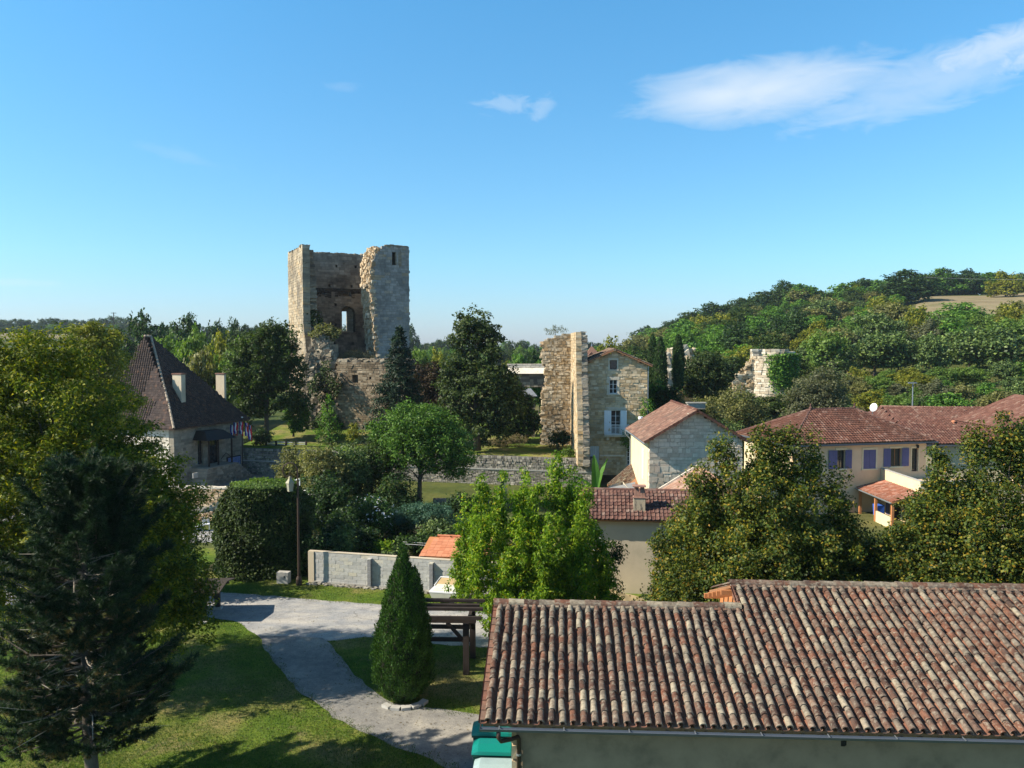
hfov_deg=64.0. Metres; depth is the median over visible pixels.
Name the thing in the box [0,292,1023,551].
ground
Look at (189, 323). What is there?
oak tree
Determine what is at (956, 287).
maple tree
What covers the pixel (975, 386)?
hazel tree
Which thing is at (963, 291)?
oak tree
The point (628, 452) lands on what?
window
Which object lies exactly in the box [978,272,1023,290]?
maple tree
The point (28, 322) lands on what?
ash tree
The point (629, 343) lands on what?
thorn tree
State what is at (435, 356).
yellowing tree
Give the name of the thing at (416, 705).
planter ring
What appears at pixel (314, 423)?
tree
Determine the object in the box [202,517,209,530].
garden chair
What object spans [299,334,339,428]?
rubble buttress
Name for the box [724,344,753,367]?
yellowing tree
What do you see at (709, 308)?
oak tree
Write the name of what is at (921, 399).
hazel tree
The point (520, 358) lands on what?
maple tree
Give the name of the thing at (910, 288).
oak tree
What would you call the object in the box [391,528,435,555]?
garden shrub
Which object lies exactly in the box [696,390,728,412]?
thorn tree
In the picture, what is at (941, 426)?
long house
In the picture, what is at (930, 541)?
hornbeam tree
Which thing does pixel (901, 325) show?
hazel tree
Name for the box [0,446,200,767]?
pine tree
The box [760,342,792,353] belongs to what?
ash tree
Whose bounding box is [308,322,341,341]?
ledge growth
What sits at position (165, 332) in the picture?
oak tree
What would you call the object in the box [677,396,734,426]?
thorn thicket
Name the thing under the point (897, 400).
poplar tree
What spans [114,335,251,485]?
town hall
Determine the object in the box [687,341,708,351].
maple tree
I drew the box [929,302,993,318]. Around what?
maple tree
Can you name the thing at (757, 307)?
thorn tree
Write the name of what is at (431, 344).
ash tree
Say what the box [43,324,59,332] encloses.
maple tree
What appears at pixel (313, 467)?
garden shrub
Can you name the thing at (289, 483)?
lamp post
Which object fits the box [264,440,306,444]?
timber fence
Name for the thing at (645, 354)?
ash tree
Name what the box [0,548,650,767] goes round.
lawn
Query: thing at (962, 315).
maple tree
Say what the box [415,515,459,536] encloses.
garden shrub
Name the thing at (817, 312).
thorn tree
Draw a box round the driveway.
[258,635,478,767]
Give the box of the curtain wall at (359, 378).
[336,357,431,429]
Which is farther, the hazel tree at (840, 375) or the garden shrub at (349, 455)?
the hazel tree at (840, 375)
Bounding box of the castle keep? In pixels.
[288,244,409,414]
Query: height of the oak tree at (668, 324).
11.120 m
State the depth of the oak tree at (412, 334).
502.65 m
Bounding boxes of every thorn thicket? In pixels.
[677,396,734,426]
[705,382,777,462]
[716,417,744,462]
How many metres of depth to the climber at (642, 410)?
75.54 m
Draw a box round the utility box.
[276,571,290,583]
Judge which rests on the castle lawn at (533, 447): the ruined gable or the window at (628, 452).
the ruined gable
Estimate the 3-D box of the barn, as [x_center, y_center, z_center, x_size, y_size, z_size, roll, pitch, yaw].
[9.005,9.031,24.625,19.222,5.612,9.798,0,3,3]
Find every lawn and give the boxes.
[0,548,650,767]
[243,421,591,486]
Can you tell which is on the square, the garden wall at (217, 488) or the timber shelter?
the garden wall at (217, 488)
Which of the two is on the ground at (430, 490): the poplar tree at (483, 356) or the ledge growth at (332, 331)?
the poplar tree at (483, 356)
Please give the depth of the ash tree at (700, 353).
146.43 m
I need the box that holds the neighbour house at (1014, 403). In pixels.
[953,394,1023,502]
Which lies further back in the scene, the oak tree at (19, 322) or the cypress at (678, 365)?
the oak tree at (19, 322)
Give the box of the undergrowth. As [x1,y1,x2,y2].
[620,346,1019,426]
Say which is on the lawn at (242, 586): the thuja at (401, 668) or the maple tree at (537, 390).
the thuja at (401, 668)
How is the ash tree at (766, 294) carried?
on the ground at (430, 490)
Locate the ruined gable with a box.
[539,334,570,444]
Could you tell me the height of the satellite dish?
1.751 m
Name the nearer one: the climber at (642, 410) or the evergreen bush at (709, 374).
the climber at (642, 410)
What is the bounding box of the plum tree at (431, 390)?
[405,359,459,406]
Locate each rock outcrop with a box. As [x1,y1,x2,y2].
[666,344,695,401]
[666,352,672,389]
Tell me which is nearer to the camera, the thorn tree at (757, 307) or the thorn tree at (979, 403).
the thorn tree at (979, 403)
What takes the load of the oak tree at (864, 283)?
on the ground at (430, 490)
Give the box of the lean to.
[607,464,637,486]
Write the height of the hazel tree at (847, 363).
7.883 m
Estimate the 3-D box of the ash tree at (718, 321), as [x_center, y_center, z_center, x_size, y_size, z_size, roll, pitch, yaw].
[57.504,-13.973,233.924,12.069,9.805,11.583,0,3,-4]
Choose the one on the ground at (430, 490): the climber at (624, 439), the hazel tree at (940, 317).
the hazel tree at (940, 317)
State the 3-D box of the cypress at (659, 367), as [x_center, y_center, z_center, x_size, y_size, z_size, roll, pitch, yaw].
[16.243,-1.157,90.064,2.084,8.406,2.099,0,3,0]
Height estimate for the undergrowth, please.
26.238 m
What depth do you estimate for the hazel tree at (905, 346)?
148.56 m
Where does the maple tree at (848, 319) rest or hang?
on the ground at (430, 490)
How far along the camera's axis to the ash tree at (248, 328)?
492.86 m
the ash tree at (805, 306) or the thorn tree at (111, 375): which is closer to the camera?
the thorn tree at (111, 375)
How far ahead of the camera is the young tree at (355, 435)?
81.65 m
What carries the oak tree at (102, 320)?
on the ground at (430, 490)
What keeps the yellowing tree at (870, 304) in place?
on the ground at (430, 490)
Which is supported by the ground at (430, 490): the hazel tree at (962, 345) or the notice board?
the hazel tree at (962, 345)
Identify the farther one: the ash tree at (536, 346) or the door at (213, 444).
the ash tree at (536, 346)
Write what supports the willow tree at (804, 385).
on the ground at (430, 490)
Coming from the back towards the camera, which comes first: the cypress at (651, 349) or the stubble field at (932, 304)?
the stubble field at (932, 304)
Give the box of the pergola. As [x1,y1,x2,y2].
[425,598,484,674]
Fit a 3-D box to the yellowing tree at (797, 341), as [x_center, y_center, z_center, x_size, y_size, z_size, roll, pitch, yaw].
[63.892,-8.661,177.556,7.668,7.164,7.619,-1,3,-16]
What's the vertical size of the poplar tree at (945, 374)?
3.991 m
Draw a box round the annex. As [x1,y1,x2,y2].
[658,465,724,488]
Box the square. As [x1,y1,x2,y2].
[0,475,304,520]
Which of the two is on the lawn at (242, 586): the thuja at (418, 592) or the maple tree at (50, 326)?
the thuja at (418, 592)
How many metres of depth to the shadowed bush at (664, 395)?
83.95 m
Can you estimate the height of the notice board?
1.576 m
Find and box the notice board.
[227,455,240,463]
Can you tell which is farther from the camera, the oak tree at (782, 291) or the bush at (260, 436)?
the oak tree at (782, 291)
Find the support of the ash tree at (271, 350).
on the castle lawn at (533, 447)
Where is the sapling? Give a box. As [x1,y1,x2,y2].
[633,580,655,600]
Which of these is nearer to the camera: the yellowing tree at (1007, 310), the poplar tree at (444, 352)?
the yellowing tree at (1007, 310)
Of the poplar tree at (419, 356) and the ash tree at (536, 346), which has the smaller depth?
the poplar tree at (419, 356)
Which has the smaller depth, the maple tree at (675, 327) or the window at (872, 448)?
the window at (872, 448)
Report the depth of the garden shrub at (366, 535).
48.07 m
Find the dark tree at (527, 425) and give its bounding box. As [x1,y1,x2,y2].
[499,371,542,443]
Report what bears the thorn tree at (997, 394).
on the ground at (430, 490)
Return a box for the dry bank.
[487,433,528,446]
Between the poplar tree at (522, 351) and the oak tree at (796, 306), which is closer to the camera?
the oak tree at (796, 306)
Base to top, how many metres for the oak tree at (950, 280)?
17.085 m
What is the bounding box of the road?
[5,587,488,646]
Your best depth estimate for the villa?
63.78 m
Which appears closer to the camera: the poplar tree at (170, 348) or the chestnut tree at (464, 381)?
the chestnut tree at (464, 381)
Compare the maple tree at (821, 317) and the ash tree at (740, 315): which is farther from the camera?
the ash tree at (740, 315)
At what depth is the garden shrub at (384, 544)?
47.85 m
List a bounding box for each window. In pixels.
[607,377,619,394]
[608,358,618,370]
[611,410,620,433]
[626,444,629,465]
[642,448,642,478]
[835,447,846,469]
[861,447,877,470]
[889,446,903,467]
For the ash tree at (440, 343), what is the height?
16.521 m
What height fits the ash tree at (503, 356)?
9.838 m
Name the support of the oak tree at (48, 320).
on the ground at (430, 490)
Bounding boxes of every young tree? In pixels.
[280,396,312,436]
[346,422,359,447]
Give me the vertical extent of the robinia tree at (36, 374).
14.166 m
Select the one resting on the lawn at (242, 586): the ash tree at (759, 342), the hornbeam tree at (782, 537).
the hornbeam tree at (782, 537)
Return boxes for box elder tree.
[442,450,624,636]
[594,540,629,597]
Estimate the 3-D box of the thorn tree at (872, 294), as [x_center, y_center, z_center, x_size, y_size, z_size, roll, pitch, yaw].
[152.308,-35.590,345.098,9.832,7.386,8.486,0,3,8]
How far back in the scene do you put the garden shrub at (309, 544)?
45.90 m
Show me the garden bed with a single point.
(384, 535)
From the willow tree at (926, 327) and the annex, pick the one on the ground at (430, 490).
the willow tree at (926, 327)
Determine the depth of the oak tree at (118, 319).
685.30 m
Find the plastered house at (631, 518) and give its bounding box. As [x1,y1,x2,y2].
[577,484,731,593]
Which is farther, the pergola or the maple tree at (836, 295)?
the maple tree at (836, 295)
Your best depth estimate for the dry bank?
83.20 m
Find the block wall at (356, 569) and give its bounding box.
[308,550,503,593]
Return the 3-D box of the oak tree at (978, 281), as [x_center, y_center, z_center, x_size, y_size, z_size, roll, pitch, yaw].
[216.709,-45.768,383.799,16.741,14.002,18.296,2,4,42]
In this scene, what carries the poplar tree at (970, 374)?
on the ground at (430, 490)
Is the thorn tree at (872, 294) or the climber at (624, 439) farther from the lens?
the thorn tree at (872, 294)
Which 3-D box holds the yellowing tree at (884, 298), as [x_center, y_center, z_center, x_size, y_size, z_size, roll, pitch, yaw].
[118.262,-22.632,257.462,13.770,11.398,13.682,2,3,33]
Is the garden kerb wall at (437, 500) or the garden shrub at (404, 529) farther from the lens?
the garden kerb wall at (437, 500)
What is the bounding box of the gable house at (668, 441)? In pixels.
[625,400,750,489]
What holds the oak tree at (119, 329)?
on the ground at (430, 490)
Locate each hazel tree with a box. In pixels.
[730,390,766,411]
[794,344,812,371]
[807,296,841,320]
[815,339,859,373]
[829,370,847,380]
[833,320,846,326]
[848,330,904,376]
[849,299,867,309]
[849,327,867,339]
[851,309,898,336]
[876,327,918,372]
[889,317,913,336]
[905,331,951,375]
[913,396,934,405]
[931,312,945,323]
[934,315,971,328]
[941,325,1004,367]
[963,323,1023,367]
[969,381,989,388]
[986,359,1023,381]
[997,374,1023,391]
[1006,380,1023,394]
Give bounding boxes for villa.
[736,403,1012,529]
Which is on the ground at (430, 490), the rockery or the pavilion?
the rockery
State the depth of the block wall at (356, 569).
44.11 m
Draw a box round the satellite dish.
[870,403,876,413]
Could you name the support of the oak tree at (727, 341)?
on the ground at (430, 490)
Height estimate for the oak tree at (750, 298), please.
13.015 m
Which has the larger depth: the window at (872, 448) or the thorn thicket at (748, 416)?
the thorn thicket at (748, 416)
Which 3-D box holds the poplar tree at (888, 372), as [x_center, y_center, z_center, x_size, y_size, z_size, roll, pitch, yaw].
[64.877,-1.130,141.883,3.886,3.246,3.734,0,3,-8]
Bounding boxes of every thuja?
[368,542,436,701]
[408,565,429,649]
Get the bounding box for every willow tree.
[795,370,820,396]
[845,334,863,363]
[884,382,909,396]
[902,328,928,340]
[911,316,946,338]
[913,377,954,401]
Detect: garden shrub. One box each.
[269,441,317,487]
[281,517,331,573]
[287,435,355,507]
[299,470,359,542]
[304,439,380,509]
[313,509,368,545]
[320,521,364,552]
[344,423,411,503]
[350,526,383,553]
[360,538,397,553]
[370,467,424,518]
[372,542,410,555]
[383,511,424,539]
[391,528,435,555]
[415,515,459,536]
[436,526,468,537]
[440,489,481,519]
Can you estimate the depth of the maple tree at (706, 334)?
215.17 m
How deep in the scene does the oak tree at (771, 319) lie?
221.75 m
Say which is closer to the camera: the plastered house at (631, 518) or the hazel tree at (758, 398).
the plastered house at (631, 518)
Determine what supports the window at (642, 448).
in the gable house at (668, 441)
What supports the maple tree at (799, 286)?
on the ground at (430, 490)
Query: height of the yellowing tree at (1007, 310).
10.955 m
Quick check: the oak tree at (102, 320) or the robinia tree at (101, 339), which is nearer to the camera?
the robinia tree at (101, 339)
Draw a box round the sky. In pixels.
[0,0,1023,347]
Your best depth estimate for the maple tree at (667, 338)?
233.14 m
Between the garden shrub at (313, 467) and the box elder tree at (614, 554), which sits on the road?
the box elder tree at (614, 554)
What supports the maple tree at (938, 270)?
on the ground at (430, 490)
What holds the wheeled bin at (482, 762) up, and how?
on the lawn at (242, 586)
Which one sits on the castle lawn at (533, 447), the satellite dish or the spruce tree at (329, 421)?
the spruce tree at (329, 421)
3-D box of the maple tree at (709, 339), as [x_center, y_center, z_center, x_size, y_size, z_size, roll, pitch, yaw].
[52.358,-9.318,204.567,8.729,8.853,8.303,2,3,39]
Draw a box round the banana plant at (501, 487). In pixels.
[479,481,518,513]
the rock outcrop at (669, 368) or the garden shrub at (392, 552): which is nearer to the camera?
the garden shrub at (392, 552)
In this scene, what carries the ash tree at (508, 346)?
on the ground at (430, 490)
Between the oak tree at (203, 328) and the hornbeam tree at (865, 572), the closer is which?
the hornbeam tree at (865, 572)
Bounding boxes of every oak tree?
[1,319,19,329]
[14,319,29,328]
[27,323,48,333]
[43,317,57,327]
[56,319,75,325]
[67,319,80,325]
[95,318,109,326]
[104,316,115,325]
[107,326,134,374]
[108,316,125,326]
[116,307,164,369]
[118,316,132,332]
[152,321,171,345]
[165,312,210,355]
[192,326,208,341]
[208,318,232,360]
[226,316,246,351]
[409,325,419,350]
[525,350,541,394]
[626,325,658,338]
[643,327,661,334]
[659,320,678,328]
[691,301,725,320]
[697,304,729,315]
[711,320,766,353]
[733,297,779,308]
[742,296,755,301]
[752,296,768,304]
[762,316,784,327]
[763,318,786,345]
[766,279,795,300]
[770,283,794,304]
[773,310,812,347]
[786,308,809,320]
[788,304,804,314]
[850,277,882,299]
[870,268,943,303]
[924,273,942,295]
[934,267,962,295]
[949,274,975,294]
[957,268,985,294]
[960,271,988,294]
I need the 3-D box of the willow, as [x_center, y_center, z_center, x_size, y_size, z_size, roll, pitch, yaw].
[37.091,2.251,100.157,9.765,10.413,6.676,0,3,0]
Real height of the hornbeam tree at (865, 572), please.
6.164 m
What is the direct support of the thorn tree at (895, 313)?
on the ground at (430, 490)
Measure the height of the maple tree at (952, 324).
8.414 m
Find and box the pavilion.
[521,388,536,436]
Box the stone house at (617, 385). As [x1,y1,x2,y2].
[587,348,652,474]
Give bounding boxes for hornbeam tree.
[629,421,876,601]
[640,494,712,601]
[802,515,913,581]
[862,410,1023,583]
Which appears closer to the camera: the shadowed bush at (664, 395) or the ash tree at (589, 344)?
the shadowed bush at (664, 395)
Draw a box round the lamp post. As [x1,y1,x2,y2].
[282,462,301,585]
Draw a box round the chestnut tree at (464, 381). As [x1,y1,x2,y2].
[423,303,529,450]
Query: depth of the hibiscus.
53.84 m
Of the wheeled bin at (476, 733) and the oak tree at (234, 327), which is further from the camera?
the oak tree at (234, 327)
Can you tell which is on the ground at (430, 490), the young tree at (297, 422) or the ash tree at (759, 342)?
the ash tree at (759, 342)
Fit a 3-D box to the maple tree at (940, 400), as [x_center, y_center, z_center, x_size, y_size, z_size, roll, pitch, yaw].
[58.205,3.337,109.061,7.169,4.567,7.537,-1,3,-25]
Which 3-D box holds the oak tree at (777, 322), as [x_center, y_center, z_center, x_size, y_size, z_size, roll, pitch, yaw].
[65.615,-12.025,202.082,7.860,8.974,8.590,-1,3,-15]
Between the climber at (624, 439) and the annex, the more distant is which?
the climber at (624, 439)
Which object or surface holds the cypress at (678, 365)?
on the ground at (430, 490)
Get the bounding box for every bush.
[153,495,213,578]
[245,427,275,445]
[301,309,323,332]
[543,428,571,448]
[561,445,575,455]
[653,384,684,408]
[678,350,737,399]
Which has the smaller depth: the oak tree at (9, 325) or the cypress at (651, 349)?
the cypress at (651, 349)
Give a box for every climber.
[620,429,629,446]
[626,397,655,450]
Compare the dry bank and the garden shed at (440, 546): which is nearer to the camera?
the garden shed at (440, 546)
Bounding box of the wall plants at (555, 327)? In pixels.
[544,324,568,334]
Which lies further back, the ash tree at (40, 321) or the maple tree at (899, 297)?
the ash tree at (40, 321)
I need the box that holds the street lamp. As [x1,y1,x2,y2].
[908,382,916,405]
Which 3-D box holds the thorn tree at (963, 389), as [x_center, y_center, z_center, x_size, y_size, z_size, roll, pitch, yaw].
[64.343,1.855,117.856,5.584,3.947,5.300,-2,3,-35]
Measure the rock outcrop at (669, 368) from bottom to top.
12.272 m
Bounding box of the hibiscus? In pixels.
[341,493,398,539]
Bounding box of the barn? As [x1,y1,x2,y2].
[478,579,1023,767]
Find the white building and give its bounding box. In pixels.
[507,364,544,401]
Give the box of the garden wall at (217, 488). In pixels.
[171,485,226,506]
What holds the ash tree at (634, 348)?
on the ground at (430, 490)
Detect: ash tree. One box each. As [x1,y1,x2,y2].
[21,319,35,327]
[32,318,45,327]
[46,318,70,325]
[123,328,138,341]
[204,327,210,343]
[219,316,316,441]
[235,323,255,340]
[420,342,428,351]
[426,342,436,352]
[434,339,447,351]
[494,349,505,364]
[501,348,514,363]
[503,341,516,354]
[513,339,527,350]
[531,343,539,352]
[587,342,596,349]
[618,344,643,356]
[635,348,648,360]
[674,310,712,325]
[693,349,733,366]
[698,318,730,334]
[708,312,725,317]
[721,297,757,306]
[721,355,743,378]
[727,309,756,327]
[728,306,768,320]
[740,302,763,308]
[741,334,773,349]
[749,290,782,306]
[758,393,791,414]
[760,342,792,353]
[763,332,793,348]
[792,351,812,376]
[799,303,812,308]
[827,314,836,321]
[841,287,865,302]
[916,274,945,296]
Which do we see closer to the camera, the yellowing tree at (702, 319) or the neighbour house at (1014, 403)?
the neighbour house at (1014, 403)
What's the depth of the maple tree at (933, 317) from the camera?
200.81 m
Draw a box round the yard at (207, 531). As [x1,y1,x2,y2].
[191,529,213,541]
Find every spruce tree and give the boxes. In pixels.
[312,393,345,443]
[357,324,427,448]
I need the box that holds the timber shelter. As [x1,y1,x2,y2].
[186,578,234,623]
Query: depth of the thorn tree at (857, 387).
123.48 m
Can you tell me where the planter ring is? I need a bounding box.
[381,698,427,710]
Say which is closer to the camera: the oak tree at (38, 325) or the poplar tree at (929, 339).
the poplar tree at (929, 339)
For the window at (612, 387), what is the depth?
76.06 m
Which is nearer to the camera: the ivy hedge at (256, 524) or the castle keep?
the ivy hedge at (256, 524)
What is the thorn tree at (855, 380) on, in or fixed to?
on the ground at (430, 490)
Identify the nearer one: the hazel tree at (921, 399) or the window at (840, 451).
the window at (840, 451)
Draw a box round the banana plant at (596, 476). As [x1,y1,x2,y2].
[562,455,607,495]
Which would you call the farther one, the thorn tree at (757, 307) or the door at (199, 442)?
the thorn tree at (757, 307)
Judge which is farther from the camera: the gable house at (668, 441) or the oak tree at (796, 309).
the oak tree at (796, 309)
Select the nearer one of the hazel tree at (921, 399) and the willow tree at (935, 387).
the hazel tree at (921, 399)
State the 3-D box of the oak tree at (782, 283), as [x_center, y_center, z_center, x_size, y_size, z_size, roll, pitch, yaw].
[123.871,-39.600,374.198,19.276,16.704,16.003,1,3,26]
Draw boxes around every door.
[197,441,201,463]
[210,440,216,462]
[590,446,598,464]
[910,446,919,471]
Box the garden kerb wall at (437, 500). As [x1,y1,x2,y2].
[433,498,496,505]
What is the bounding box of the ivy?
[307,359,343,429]
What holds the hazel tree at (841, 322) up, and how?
on the ground at (430, 490)
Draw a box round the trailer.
[427,576,459,602]
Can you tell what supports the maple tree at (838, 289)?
on the ground at (430, 490)
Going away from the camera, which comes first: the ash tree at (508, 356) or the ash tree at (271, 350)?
the ash tree at (271, 350)
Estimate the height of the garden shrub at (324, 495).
4.990 m
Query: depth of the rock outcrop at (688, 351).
105.46 m
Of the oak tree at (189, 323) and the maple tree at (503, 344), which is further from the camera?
the maple tree at (503, 344)
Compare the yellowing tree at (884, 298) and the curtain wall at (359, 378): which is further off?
the yellowing tree at (884, 298)
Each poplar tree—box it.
[154,329,179,355]
[173,322,214,364]
[210,335,253,431]
[411,345,432,369]
[437,346,449,363]
[479,346,493,361]
[510,345,531,363]
[799,328,851,370]
[837,321,863,338]
[863,374,895,391]
[875,368,898,384]
[880,392,926,405]
[908,386,927,398]
[916,332,948,360]
[923,366,960,383]
[953,365,992,384]
[960,312,996,328]
[980,318,1023,358]
[985,316,1023,328]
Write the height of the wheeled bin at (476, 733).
1.270 m
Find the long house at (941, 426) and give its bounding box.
[868,405,1012,480]
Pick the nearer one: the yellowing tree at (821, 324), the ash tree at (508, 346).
the yellowing tree at (821, 324)
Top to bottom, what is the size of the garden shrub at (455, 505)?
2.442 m
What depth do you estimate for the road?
39.26 m
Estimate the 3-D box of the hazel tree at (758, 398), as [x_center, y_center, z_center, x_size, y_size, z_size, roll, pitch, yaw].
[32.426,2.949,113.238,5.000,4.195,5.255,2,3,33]
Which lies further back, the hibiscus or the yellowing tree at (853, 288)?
the yellowing tree at (853, 288)
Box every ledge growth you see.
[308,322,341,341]
[338,349,375,358]
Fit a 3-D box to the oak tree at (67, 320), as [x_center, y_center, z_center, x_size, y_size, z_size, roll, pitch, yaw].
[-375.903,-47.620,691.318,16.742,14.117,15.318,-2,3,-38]
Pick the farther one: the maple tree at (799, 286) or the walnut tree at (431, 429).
the maple tree at (799, 286)
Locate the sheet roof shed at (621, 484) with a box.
[607,481,634,487]
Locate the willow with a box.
[776,360,853,415]
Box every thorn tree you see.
[97,365,123,392]
[183,344,219,388]
[615,337,648,350]
[627,335,648,344]
[637,332,670,347]
[651,327,670,334]
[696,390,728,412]
[742,306,763,314]
[760,331,793,350]
[785,289,816,304]
[793,307,833,319]
[806,298,858,320]
[807,294,823,303]
[808,325,856,343]
[824,296,847,319]
[840,376,868,391]
[841,310,859,317]
[847,382,872,400]
[863,291,884,304]
[867,301,912,320]
[944,383,980,404]
[973,398,987,405]
[975,390,1017,406]
[989,300,1023,318]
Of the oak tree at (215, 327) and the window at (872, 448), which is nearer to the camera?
the window at (872, 448)
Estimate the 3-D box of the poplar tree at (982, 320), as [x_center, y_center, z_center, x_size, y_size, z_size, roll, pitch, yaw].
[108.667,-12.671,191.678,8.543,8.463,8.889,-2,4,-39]
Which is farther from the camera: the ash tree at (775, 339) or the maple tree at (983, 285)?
the maple tree at (983, 285)
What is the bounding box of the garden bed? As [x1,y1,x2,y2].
[205,526,515,576]
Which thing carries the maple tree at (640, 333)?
on the ground at (430, 490)
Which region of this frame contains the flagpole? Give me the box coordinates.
[230,417,251,465]
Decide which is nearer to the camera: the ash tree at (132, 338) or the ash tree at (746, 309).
the ash tree at (746, 309)
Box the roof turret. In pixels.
[587,342,599,362]
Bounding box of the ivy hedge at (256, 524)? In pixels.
[210,477,316,582]
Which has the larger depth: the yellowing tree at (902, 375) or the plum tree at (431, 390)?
the yellowing tree at (902, 375)
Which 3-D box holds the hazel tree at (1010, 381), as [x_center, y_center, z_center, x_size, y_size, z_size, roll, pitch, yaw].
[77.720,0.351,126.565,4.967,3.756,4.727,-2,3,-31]
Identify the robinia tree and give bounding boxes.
[0,320,229,686]
[49,321,152,444]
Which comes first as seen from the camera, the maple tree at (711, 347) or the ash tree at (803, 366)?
the ash tree at (803, 366)
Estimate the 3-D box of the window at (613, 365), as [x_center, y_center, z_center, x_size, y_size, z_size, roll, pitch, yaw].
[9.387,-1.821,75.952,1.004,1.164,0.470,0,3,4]
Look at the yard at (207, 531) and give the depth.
56.23 m
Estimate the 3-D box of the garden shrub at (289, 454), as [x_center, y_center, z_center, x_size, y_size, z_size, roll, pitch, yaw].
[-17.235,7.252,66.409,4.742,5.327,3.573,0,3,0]
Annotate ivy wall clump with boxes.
[647,379,665,413]
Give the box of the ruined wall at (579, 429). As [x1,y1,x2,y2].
[570,331,589,466]
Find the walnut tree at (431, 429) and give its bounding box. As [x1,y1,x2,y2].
[364,396,481,507]
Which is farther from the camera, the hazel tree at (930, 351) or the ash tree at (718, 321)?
the ash tree at (718, 321)
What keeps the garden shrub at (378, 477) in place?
on the ground at (430, 490)
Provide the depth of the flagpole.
80.02 m
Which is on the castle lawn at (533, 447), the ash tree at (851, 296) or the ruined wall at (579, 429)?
the ruined wall at (579, 429)
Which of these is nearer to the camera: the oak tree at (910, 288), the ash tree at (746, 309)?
the ash tree at (746, 309)
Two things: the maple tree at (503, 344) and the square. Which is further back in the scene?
the maple tree at (503, 344)
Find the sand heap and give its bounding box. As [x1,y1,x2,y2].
[609,589,643,600]
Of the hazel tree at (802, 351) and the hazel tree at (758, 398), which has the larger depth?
the hazel tree at (802, 351)
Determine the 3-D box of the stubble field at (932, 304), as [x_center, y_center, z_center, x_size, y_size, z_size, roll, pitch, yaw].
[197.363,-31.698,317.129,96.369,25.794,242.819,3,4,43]
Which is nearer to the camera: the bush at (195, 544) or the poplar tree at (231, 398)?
the bush at (195, 544)
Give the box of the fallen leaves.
[193,592,485,763]
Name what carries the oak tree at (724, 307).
on the ground at (430, 490)
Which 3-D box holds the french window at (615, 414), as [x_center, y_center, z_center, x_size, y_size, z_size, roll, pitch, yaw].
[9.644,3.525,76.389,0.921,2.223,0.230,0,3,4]
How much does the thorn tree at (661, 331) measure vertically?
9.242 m
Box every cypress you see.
[647,333,655,395]
[651,336,668,402]
[670,334,685,392]
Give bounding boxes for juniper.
[390,501,468,528]
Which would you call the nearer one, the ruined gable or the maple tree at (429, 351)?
the ruined gable
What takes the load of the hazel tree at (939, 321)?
on the ground at (430, 490)
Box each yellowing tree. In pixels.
[205,329,230,394]
[427,346,449,374]
[597,335,617,355]
[691,314,713,333]
[700,312,742,332]
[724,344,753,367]
[789,328,816,354]
[800,319,827,336]
[834,284,864,299]
[848,366,870,385]
[851,388,887,411]
[854,296,894,323]
[867,294,911,309]
[887,366,935,388]
[894,303,947,333]
[898,370,934,389]
[983,269,1023,296]
[994,302,1023,321]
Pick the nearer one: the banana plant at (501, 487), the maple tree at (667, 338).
the banana plant at (501, 487)
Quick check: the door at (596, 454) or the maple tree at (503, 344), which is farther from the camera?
the maple tree at (503, 344)
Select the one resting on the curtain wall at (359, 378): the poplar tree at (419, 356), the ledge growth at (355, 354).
the ledge growth at (355, 354)
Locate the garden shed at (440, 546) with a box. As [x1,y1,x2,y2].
[419,534,494,558]
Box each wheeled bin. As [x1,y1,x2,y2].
[471,721,511,740]
[471,738,511,760]
[473,757,511,767]
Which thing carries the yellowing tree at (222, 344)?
on the ground at (430, 490)
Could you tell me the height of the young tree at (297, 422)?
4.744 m
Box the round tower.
[730,349,802,400]
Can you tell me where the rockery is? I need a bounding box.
[196,502,226,523]
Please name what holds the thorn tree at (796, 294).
on the ground at (430, 490)
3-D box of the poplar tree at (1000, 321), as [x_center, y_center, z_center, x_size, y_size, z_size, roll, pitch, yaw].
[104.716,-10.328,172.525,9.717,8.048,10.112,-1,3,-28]
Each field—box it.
[0,333,66,338]
[915,293,1023,315]
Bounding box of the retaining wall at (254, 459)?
[241,448,592,486]
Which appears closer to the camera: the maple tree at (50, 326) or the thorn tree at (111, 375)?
the thorn tree at (111, 375)
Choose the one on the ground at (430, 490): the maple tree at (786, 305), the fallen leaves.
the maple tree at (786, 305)
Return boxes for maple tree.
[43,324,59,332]
[425,347,437,363]
[499,341,506,353]
[507,353,533,363]
[528,346,539,362]
[529,360,541,415]
[637,327,655,334]
[648,332,674,347]
[665,319,697,333]
[668,324,703,346]
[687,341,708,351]
[694,324,727,348]
[703,341,726,353]
[706,330,733,348]
[720,344,759,356]
[743,315,770,335]
[758,305,789,317]
[760,310,785,320]
[779,283,817,302]
[780,301,792,312]
[790,299,810,311]
[801,314,840,330]
[825,282,870,297]
[831,286,867,303]
[834,297,852,313]
[842,310,871,325]
[861,296,886,308]
[865,279,886,293]
[887,294,908,305]
[902,308,936,321]
[923,268,957,295]
[923,392,978,406]
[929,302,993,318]
[935,317,975,348]
[938,275,971,295]
[942,380,953,385]
[953,314,973,321]
[971,272,996,294]
[975,382,1004,399]
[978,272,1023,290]
[1015,362,1023,376]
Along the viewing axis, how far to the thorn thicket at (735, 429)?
77.89 m

